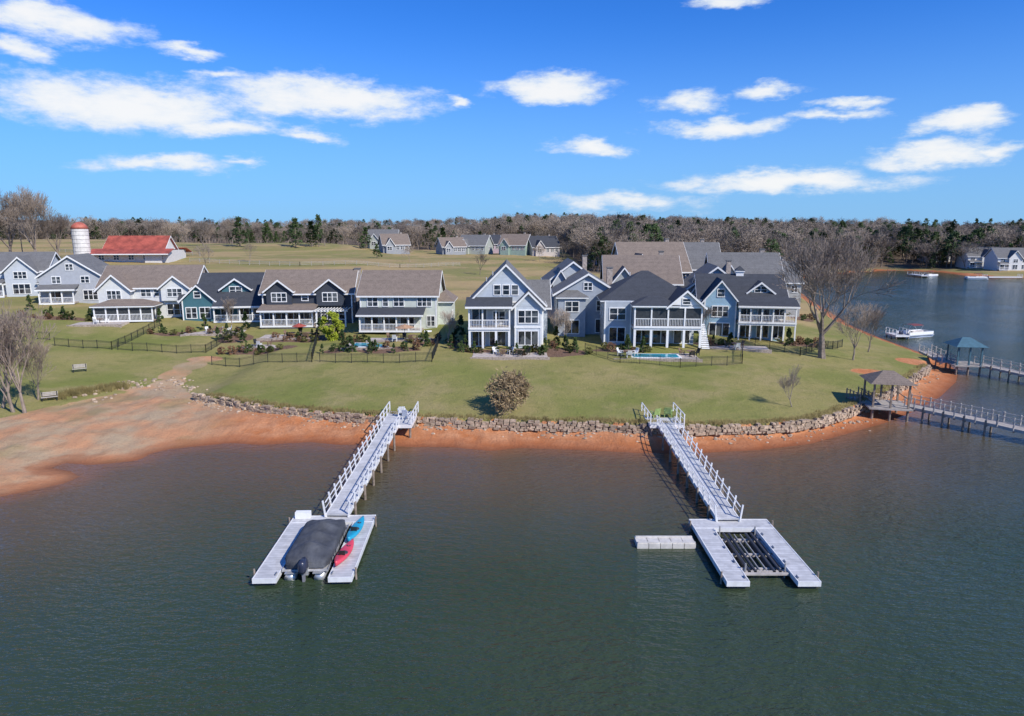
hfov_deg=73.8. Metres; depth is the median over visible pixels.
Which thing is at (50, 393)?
park bench
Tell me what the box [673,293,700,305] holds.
gable trim
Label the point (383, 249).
walls
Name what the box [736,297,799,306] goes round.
porch roof
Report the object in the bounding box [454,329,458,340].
shrub
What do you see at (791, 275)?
roof
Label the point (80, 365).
park bench
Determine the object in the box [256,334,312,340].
stone patio
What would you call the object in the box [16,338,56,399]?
bare tree
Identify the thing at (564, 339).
shrub
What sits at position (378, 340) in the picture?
stone patio
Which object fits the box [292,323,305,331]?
patio umbrella
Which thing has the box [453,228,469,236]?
bare tree
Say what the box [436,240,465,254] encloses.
walls
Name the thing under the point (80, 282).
window frames
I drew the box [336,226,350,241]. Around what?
bare tree
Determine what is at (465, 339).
shrub
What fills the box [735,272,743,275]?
cupola
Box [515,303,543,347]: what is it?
corner boards
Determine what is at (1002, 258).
fascia
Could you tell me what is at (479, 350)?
shrub
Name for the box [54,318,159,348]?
metal fence
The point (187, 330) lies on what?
shrub
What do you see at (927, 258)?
walls
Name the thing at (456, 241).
roof
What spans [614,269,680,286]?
walls
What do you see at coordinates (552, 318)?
bare tree
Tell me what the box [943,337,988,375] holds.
dock pavilion
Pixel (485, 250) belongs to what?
walls
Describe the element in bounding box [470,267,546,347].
walls
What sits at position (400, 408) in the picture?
adirondack chair
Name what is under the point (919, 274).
dock
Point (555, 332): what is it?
evergreen shrub
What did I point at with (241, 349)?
shrub
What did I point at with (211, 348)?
metal fence
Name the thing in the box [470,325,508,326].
porch floor
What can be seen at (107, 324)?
stone patio
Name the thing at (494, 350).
patio chair
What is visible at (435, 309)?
corner boards
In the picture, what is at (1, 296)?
porch posts
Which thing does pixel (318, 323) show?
evergreen shrub
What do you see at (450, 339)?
shrub
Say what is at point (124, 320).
porch posts
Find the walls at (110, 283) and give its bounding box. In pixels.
[97,277,188,317]
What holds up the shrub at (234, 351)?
on the ground
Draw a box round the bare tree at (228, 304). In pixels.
[221,296,237,324]
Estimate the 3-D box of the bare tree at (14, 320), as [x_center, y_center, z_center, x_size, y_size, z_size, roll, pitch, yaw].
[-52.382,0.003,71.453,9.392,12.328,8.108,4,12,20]
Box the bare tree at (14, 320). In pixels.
[0,298,46,412]
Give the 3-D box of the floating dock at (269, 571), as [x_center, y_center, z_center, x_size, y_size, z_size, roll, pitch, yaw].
[-12.050,12.930,43.089,5.940,3.450,8.600,0,11,-2]
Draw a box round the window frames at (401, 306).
[364,297,453,327]
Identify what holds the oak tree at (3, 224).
on the ground
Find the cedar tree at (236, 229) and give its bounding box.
[229,216,247,245]
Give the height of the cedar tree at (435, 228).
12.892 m
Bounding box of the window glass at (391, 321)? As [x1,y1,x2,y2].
[365,298,434,326]
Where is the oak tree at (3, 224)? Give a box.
[0,216,10,231]
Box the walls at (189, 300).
[181,280,253,320]
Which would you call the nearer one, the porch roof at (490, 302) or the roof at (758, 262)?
the porch roof at (490, 302)
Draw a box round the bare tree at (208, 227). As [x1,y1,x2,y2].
[200,224,216,242]
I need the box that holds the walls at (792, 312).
[786,284,801,316]
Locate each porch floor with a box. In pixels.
[43,301,78,303]
[216,318,262,320]
[262,323,315,325]
[361,328,423,330]
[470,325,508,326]
[736,319,794,322]
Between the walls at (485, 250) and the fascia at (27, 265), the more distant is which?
the walls at (485, 250)
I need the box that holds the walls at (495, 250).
[493,245,498,252]
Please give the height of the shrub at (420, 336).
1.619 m
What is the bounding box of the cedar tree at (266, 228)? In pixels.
[262,224,275,241]
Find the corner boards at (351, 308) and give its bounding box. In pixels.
[262,295,352,322]
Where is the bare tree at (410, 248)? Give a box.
[401,246,417,260]
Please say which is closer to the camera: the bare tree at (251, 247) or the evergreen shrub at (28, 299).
the evergreen shrub at (28, 299)
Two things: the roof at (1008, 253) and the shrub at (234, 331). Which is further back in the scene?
the roof at (1008, 253)
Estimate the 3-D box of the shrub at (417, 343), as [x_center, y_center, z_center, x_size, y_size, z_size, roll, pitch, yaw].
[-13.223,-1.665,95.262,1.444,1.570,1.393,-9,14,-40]
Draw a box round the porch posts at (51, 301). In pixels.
[38,289,77,304]
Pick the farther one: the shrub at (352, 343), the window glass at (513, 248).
the window glass at (513, 248)
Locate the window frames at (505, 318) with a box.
[471,284,538,345]
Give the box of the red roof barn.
[90,236,191,262]
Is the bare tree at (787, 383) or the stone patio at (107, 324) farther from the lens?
the stone patio at (107, 324)
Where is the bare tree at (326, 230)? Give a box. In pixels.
[318,222,333,245]
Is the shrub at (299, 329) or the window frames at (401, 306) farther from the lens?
the window frames at (401, 306)
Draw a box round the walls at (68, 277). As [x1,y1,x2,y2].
[38,258,100,302]
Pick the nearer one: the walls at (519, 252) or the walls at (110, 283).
the walls at (110, 283)
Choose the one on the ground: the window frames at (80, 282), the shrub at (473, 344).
the shrub at (473, 344)
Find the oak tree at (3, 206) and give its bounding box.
[0,190,27,251]
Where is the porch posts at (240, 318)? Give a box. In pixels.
[213,308,263,322]
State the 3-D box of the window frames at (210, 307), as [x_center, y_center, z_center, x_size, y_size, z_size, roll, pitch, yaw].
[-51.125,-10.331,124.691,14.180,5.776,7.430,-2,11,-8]
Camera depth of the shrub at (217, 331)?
107.47 m
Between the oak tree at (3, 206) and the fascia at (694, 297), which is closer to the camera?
the fascia at (694, 297)
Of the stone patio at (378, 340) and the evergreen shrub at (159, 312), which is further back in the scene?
the evergreen shrub at (159, 312)
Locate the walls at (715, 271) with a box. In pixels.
[688,269,723,294]
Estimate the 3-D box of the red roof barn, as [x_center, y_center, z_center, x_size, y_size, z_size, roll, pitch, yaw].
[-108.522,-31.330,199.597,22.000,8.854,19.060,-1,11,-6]
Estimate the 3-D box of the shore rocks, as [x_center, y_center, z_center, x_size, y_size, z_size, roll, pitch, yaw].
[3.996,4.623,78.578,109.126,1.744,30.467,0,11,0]
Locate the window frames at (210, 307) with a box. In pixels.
[185,286,254,318]
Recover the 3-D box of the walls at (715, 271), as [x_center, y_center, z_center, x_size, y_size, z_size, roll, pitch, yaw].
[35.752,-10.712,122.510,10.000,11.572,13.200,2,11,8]
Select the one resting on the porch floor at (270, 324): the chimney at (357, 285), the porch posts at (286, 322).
the porch posts at (286, 322)
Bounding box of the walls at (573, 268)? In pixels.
[547,263,580,317]
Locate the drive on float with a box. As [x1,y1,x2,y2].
[634,536,695,548]
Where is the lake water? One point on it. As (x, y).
(520, 582)
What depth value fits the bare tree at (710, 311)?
108.83 m
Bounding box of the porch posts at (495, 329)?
[468,309,509,348]
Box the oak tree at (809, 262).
[771,227,905,358]
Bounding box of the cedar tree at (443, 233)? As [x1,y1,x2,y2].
[434,227,446,245]
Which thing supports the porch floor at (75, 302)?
on the ground
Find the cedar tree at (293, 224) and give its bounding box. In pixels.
[285,217,303,246]
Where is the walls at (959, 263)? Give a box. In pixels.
[955,248,983,268]
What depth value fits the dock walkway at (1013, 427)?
65.64 m
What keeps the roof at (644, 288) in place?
on the walls at (619, 323)
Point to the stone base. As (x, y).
(291, 327)
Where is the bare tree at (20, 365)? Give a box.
[0,316,37,407]
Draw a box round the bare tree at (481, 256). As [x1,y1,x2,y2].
[472,252,490,269]
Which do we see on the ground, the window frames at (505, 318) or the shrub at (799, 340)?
the shrub at (799, 340)
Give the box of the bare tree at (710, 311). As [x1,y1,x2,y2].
[702,307,719,334]
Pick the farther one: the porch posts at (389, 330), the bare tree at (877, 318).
the porch posts at (389, 330)
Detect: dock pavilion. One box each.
[859,370,916,421]
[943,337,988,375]
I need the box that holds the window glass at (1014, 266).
[1000,259,1023,268]
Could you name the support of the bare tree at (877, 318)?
on the ground
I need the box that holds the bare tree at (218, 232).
[214,230,223,241]
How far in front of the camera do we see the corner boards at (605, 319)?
98.17 m
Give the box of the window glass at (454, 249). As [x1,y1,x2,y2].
[447,248,464,251]
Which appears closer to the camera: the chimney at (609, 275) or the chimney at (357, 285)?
the chimney at (609, 275)
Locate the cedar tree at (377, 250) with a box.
[372,243,382,256]
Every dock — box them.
[252,510,376,585]
[689,519,820,587]
[885,327,910,338]
[907,271,928,277]
[984,274,1022,278]
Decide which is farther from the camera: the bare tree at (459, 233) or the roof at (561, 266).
the bare tree at (459, 233)
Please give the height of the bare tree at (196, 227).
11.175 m
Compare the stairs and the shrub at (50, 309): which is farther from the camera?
the shrub at (50, 309)
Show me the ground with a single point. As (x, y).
(40, 440)
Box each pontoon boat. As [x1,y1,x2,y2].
[282,519,348,581]
[897,323,933,338]
[922,271,937,277]
[964,273,988,279]
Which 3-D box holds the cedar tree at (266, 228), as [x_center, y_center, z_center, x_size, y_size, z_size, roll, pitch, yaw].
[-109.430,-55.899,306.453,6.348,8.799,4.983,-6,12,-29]
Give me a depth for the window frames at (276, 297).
118.37 m
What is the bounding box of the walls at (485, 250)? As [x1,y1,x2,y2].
[466,237,492,253]
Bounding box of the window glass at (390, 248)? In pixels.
[388,246,407,249]
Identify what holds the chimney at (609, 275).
on the walls at (587, 314)
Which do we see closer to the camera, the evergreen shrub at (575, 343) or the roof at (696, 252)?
the evergreen shrub at (575, 343)
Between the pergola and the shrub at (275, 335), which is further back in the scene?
the pergola
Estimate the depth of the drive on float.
43.30 m
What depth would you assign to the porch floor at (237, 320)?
122.00 m
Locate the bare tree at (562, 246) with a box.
[554,240,576,259]
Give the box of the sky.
[0,0,1023,226]
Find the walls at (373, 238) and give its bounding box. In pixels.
[368,235,378,249]
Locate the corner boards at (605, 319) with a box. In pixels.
[603,301,631,344]
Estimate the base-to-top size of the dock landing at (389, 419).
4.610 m
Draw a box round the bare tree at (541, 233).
[532,228,553,235]
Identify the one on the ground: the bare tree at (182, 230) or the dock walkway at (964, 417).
the bare tree at (182, 230)
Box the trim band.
[512,301,541,327]
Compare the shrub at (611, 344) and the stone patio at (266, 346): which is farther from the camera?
the stone patio at (266, 346)
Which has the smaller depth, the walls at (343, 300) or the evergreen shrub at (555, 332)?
the evergreen shrub at (555, 332)
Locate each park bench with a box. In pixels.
[41,391,57,401]
[72,364,86,372]
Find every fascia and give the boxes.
[0,252,60,284]
[34,256,100,290]
[89,265,208,307]
[177,279,259,307]
[256,273,357,312]
[356,270,457,316]
[465,265,551,310]
[497,235,530,245]
[541,261,582,285]
[551,273,610,298]
[597,290,707,309]
[600,257,683,285]
[611,243,692,272]
[687,267,726,292]
[693,270,799,308]
[983,248,1023,264]
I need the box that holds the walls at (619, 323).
[600,293,701,344]
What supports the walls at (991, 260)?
on the ground
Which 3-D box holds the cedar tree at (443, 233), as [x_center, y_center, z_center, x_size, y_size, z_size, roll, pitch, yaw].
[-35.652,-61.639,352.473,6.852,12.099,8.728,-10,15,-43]
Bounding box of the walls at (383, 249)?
[379,239,409,253]
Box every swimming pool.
[341,343,393,350]
[613,353,702,362]
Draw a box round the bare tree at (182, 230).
[175,225,187,240]
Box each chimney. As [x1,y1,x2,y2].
[354,269,360,317]
[582,256,586,269]
[606,268,612,284]
[725,261,730,273]
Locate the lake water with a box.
[0,270,1023,715]
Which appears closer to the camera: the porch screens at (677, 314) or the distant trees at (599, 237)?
the porch screens at (677, 314)
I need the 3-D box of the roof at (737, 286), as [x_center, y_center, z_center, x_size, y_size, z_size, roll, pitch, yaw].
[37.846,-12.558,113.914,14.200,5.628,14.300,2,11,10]
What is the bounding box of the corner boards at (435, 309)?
[360,297,436,328]
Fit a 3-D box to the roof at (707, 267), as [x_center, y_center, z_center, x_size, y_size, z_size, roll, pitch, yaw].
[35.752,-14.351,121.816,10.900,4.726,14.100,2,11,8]
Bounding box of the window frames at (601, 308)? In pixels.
[599,298,690,343]
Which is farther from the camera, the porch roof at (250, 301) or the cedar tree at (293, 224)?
the cedar tree at (293, 224)
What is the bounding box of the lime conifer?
[319,311,344,340]
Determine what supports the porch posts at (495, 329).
on the porch floor at (489, 325)
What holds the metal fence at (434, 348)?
on the ground
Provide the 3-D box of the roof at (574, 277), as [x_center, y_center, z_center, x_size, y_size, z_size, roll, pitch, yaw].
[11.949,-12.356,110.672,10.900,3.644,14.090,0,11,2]
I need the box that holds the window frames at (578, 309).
[553,282,599,333]
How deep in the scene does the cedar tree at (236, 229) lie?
268.87 m
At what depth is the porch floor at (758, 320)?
108.01 m
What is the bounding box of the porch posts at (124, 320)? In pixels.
[93,306,156,321]
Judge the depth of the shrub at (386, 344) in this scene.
95.90 m
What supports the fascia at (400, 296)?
attached to the walls at (412, 302)
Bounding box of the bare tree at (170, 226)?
[160,221,180,235]
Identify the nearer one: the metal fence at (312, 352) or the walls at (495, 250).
the metal fence at (312, 352)
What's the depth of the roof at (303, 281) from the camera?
120.90 m
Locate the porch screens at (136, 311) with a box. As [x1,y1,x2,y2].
[94,306,158,319]
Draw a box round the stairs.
[698,324,709,348]
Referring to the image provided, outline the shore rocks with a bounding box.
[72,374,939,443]
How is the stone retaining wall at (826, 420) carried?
on the ground
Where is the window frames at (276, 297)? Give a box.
[269,292,355,322]
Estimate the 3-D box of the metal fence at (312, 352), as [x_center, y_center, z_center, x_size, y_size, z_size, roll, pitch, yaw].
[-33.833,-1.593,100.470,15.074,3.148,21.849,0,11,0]
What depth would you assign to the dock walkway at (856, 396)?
74.57 m
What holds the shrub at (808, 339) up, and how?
on the ground
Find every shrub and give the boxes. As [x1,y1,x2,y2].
[25,295,35,309]
[44,313,51,318]
[47,306,53,315]
[60,306,67,318]
[156,308,163,322]
[169,329,177,334]
[185,326,194,332]
[200,313,208,329]
[215,326,221,340]
[217,346,225,353]
[224,335,232,341]
[227,345,238,354]
[232,329,240,335]
[239,329,246,342]
[239,345,246,351]
[240,311,249,329]
[244,344,254,351]
[272,332,279,337]
[296,327,302,334]
[315,317,324,334]
[338,329,344,342]
[343,344,349,351]
[348,337,357,351]
[358,334,367,340]
[372,339,377,350]
[382,340,390,347]
[411,341,419,349]
[418,333,428,341]
[423,330,430,346]
[447,335,454,348]
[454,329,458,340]
[455,315,465,334]
[458,340,463,352]
[463,334,467,347]
[471,341,477,352]
[474,347,483,353]
[532,344,538,352]
[538,345,546,353]
[549,340,557,347]
[551,325,560,343]
[561,335,567,347]
[571,337,578,352]
[583,347,592,353]
[606,342,616,350]
[624,337,630,349]
[639,339,645,352]
[643,345,651,351]
[704,336,714,345]
[729,332,733,344]
[783,327,793,345]
[796,337,804,344]
[804,338,812,344]
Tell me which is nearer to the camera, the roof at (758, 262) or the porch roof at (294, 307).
the porch roof at (294, 307)
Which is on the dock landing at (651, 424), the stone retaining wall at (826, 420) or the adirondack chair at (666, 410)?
the adirondack chair at (666, 410)
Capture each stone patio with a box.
[66,321,129,327]
[180,330,245,336]
[242,345,275,349]
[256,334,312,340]
[366,338,430,342]
[470,353,549,359]
[707,345,771,353]
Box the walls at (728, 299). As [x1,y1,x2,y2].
[702,283,780,340]
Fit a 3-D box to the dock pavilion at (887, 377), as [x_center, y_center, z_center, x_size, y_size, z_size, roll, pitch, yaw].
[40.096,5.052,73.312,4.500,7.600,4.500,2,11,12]
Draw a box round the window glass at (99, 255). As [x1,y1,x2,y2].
[99,255,163,259]
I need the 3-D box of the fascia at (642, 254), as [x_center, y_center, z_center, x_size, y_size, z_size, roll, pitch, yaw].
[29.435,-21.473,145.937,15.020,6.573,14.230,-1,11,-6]
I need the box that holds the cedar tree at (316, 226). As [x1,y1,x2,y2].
[313,214,322,244]
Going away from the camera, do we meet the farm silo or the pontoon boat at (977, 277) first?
the farm silo
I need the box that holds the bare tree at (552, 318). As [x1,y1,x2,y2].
[547,307,566,339]
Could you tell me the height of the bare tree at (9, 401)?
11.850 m
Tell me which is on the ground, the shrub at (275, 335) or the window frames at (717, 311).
the shrub at (275, 335)
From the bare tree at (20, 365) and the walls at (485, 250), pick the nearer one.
the bare tree at (20, 365)
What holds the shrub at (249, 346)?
on the ground
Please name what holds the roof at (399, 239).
on the walls at (383, 249)
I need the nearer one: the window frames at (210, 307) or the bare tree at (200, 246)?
the window frames at (210, 307)
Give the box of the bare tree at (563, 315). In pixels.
[553,306,572,334]
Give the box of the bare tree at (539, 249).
[532,244,544,259]
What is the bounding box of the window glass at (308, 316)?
[270,293,354,321]
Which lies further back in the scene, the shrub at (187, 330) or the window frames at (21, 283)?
the window frames at (21, 283)
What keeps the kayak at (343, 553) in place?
on the floating dock at (269, 571)
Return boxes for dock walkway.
[846,387,872,402]
[904,394,1004,435]
[918,344,956,369]
[973,355,1023,381]
[996,412,1023,433]
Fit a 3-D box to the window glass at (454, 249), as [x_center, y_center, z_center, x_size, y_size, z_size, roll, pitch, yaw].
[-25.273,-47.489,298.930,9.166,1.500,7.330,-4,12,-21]
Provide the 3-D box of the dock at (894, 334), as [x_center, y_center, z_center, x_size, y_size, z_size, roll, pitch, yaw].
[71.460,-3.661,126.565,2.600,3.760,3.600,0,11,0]
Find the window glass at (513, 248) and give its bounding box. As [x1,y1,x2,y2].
[502,246,523,249]
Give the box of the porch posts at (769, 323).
[736,305,797,340]
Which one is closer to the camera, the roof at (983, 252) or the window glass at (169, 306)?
the window glass at (169, 306)
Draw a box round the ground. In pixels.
[0,220,1023,496]
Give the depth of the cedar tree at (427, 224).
348.67 m
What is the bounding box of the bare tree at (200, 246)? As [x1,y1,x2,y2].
[193,244,214,262]
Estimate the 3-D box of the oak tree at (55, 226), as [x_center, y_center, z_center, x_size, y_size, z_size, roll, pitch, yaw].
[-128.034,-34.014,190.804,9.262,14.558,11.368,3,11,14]
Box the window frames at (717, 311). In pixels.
[708,286,785,338]
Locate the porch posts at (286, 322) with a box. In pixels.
[259,310,316,327]
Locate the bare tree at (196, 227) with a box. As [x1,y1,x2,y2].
[186,219,207,243]
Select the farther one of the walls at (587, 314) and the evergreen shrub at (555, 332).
the walls at (587, 314)
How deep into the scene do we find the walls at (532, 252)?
296.77 m
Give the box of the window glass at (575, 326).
[564,283,599,332]
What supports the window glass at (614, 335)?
attached to the window frames at (601, 308)
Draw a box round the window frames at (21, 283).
[0,271,31,294]
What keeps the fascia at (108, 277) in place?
attached to the roof at (130, 277)
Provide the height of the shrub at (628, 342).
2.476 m
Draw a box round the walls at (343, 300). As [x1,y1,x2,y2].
[263,281,356,323]
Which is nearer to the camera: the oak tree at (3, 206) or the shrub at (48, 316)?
the shrub at (48, 316)
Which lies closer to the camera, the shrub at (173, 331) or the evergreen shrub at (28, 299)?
the shrub at (173, 331)
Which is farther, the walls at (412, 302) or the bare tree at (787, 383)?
the walls at (412, 302)
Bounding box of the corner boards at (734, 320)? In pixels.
[703,300,736,337]
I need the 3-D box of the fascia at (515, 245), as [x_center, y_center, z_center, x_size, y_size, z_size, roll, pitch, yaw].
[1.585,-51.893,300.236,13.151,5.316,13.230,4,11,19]
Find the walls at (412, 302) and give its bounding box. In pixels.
[361,282,454,328]
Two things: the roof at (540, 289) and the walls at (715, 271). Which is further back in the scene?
the walls at (715, 271)
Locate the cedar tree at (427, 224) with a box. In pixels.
[422,221,432,240]
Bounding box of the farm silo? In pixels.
[70,222,90,253]
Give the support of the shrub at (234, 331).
on the ground
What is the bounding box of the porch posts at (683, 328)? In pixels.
[631,306,702,347]
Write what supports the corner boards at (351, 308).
attached to the walls at (343, 300)
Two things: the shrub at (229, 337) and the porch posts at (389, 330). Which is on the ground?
the shrub at (229, 337)
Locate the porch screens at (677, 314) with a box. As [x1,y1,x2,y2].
[632,307,700,325]
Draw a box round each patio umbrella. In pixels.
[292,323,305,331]
[394,324,414,330]
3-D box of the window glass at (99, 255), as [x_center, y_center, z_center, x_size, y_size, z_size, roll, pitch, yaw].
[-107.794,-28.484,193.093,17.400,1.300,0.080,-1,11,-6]
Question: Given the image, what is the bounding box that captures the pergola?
[314,307,350,326]
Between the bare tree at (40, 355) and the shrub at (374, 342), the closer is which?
the bare tree at (40, 355)
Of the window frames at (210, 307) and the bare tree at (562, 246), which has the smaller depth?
the window frames at (210, 307)
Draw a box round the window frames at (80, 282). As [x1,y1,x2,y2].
[48,263,98,301]
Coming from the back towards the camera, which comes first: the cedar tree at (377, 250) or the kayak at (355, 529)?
the cedar tree at (377, 250)
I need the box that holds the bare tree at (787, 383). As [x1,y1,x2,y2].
[777,363,801,406]
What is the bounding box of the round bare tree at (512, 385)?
[483,366,533,416]
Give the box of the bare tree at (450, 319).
[439,311,457,341]
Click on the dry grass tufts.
(99, 388)
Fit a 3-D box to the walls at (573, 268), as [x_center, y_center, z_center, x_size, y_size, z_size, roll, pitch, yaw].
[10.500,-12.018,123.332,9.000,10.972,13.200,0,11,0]
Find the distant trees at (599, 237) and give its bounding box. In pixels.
[0,212,1023,271]
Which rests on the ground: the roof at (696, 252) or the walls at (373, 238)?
the walls at (373, 238)
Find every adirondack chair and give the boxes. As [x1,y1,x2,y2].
[398,406,405,416]
[401,409,410,419]
[650,408,660,418]
[664,407,672,417]
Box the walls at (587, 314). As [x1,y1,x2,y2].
[553,275,607,336]
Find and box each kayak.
[334,538,353,565]
[347,516,363,541]
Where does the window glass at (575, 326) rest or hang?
attached to the window frames at (578, 309)
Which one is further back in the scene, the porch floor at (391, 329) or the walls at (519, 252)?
the walls at (519, 252)
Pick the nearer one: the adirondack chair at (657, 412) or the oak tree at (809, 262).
the adirondack chair at (657, 412)
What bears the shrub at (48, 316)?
on the ground
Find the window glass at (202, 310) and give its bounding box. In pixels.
[186,287,262,317]
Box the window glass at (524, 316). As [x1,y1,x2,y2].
[472,285,537,345]
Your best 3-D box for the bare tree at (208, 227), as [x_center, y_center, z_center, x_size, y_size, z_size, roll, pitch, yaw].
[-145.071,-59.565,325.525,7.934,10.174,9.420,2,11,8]
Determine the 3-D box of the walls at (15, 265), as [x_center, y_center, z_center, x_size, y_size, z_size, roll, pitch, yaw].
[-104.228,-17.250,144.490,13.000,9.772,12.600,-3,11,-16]
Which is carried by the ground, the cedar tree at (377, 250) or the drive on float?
the cedar tree at (377, 250)
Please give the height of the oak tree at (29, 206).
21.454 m
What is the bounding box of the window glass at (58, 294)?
[49,264,97,300]
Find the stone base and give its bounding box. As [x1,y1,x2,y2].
[261,324,333,328]
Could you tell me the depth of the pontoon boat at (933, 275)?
281.53 m
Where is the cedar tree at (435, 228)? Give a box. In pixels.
[431,225,439,242]
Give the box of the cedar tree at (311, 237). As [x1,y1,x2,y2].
[305,220,319,246]
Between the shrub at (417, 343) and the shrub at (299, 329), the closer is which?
the shrub at (417, 343)
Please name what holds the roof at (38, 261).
on the walls at (15, 265)
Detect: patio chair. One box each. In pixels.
[492,347,498,354]
[509,347,515,354]
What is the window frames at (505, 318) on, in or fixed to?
attached to the walls at (505, 275)
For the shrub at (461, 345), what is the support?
on the ground
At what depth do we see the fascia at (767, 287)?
107.50 m
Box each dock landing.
[380,401,418,437]
[641,402,684,435]
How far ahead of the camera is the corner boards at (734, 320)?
108.75 m
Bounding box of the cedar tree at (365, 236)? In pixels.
[359,226,370,247]
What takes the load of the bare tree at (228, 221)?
on the ground
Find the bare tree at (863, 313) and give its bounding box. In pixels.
[826,301,887,359]
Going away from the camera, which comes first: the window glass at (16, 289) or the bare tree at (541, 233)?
the window glass at (16, 289)
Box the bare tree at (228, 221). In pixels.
[219,216,245,244]
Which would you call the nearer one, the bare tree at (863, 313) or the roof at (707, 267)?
the bare tree at (863, 313)
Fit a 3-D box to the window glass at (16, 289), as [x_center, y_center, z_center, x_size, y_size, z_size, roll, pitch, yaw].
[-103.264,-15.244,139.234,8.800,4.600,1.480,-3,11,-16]
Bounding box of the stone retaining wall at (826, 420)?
[191,364,931,435]
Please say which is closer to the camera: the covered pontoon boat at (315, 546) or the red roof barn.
the covered pontoon boat at (315, 546)
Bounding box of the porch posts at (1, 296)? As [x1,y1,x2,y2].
[0,284,40,297]
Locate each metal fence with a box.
[10,330,49,338]
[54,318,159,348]
[117,328,231,352]
[211,326,317,366]
[319,332,439,362]
[585,341,742,366]
[755,337,842,354]
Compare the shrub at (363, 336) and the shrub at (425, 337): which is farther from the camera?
the shrub at (363, 336)
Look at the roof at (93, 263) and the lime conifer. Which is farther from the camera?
the roof at (93, 263)
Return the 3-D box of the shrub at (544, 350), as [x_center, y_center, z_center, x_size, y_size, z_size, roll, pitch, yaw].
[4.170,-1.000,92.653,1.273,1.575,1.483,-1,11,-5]
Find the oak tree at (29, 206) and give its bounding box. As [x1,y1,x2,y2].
[0,185,55,251]
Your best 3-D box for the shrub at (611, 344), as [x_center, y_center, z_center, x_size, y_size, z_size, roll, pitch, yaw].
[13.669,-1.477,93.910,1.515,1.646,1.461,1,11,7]
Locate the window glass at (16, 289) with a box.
[0,272,30,293]
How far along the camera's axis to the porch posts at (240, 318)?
120.24 m
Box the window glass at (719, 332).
[709,287,783,337]
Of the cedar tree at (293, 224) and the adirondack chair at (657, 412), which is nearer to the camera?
the adirondack chair at (657, 412)
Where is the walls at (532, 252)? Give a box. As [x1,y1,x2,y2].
[529,242,559,256]
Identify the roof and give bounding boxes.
[0,251,60,282]
[34,284,78,289]
[37,253,108,277]
[89,265,207,306]
[177,272,264,301]
[211,296,261,306]
[256,303,317,310]
[258,269,357,293]
[356,270,457,301]
[356,307,425,314]
[367,229,399,239]
[378,234,410,245]
[435,237,466,247]
[461,235,493,245]
[465,297,511,306]
[470,259,550,307]
[490,235,500,243]
[498,234,529,245]
[529,236,559,246]
[541,258,580,283]
[551,268,610,296]
[597,270,703,306]
[600,255,683,283]
[612,242,691,271]
[681,262,724,291]
[683,242,719,269]
[693,266,788,301]
[705,252,784,278]
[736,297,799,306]
[782,261,804,282]
[955,247,1000,256]
[984,247,1023,258]
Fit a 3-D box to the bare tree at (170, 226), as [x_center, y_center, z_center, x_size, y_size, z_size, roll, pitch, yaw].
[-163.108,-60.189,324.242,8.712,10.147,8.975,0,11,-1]
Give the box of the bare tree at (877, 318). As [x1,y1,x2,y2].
[862,306,886,351]
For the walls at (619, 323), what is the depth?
98.41 m
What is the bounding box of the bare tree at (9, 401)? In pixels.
[0,309,60,412]
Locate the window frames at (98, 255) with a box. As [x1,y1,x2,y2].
[98,255,163,259]
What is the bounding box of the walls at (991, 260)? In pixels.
[983,249,1023,270]
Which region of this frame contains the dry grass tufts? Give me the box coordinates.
[40,363,927,425]
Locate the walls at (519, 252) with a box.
[499,240,528,255]
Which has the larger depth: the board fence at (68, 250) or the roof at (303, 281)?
the board fence at (68, 250)
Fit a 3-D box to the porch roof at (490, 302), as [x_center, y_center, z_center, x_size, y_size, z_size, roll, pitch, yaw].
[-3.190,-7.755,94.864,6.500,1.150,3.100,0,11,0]
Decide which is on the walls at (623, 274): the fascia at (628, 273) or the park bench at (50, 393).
the fascia at (628, 273)
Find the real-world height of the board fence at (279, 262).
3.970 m
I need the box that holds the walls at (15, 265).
[0,256,58,296]
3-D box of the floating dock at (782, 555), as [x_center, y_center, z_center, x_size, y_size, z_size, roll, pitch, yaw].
[14.700,13.049,42.600,5.640,3.400,8.400,0,11,0]
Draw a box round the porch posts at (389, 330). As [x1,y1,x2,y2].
[359,317,421,331]
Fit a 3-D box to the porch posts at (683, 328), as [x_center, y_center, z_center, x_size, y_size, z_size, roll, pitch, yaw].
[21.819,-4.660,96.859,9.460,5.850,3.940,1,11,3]
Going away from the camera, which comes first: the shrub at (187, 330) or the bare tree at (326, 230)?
the shrub at (187, 330)
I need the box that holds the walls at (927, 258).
[917,255,949,261]
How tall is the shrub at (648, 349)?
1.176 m
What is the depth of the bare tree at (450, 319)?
97.92 m
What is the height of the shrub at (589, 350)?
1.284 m
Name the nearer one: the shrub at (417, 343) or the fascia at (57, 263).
the shrub at (417, 343)
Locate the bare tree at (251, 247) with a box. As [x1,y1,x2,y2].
[241,243,256,257]
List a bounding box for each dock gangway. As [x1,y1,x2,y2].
[322,415,399,516]
[656,415,743,521]
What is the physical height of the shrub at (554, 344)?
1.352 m
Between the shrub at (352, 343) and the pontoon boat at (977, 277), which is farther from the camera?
the pontoon boat at (977, 277)
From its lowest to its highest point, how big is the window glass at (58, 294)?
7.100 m
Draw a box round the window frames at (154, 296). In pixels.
[106,288,182,314]
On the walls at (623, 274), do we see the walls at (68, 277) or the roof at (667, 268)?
the roof at (667, 268)
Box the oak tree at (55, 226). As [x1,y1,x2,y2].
[26,212,70,254]
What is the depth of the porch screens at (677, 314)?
94.93 m
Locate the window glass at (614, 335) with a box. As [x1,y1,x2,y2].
[609,299,689,342]
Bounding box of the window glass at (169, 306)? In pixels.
[107,289,181,314]
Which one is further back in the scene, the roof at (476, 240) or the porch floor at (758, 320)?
the roof at (476, 240)
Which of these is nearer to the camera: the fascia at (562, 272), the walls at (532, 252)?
the fascia at (562, 272)
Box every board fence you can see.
[59,248,199,254]
[189,258,459,267]

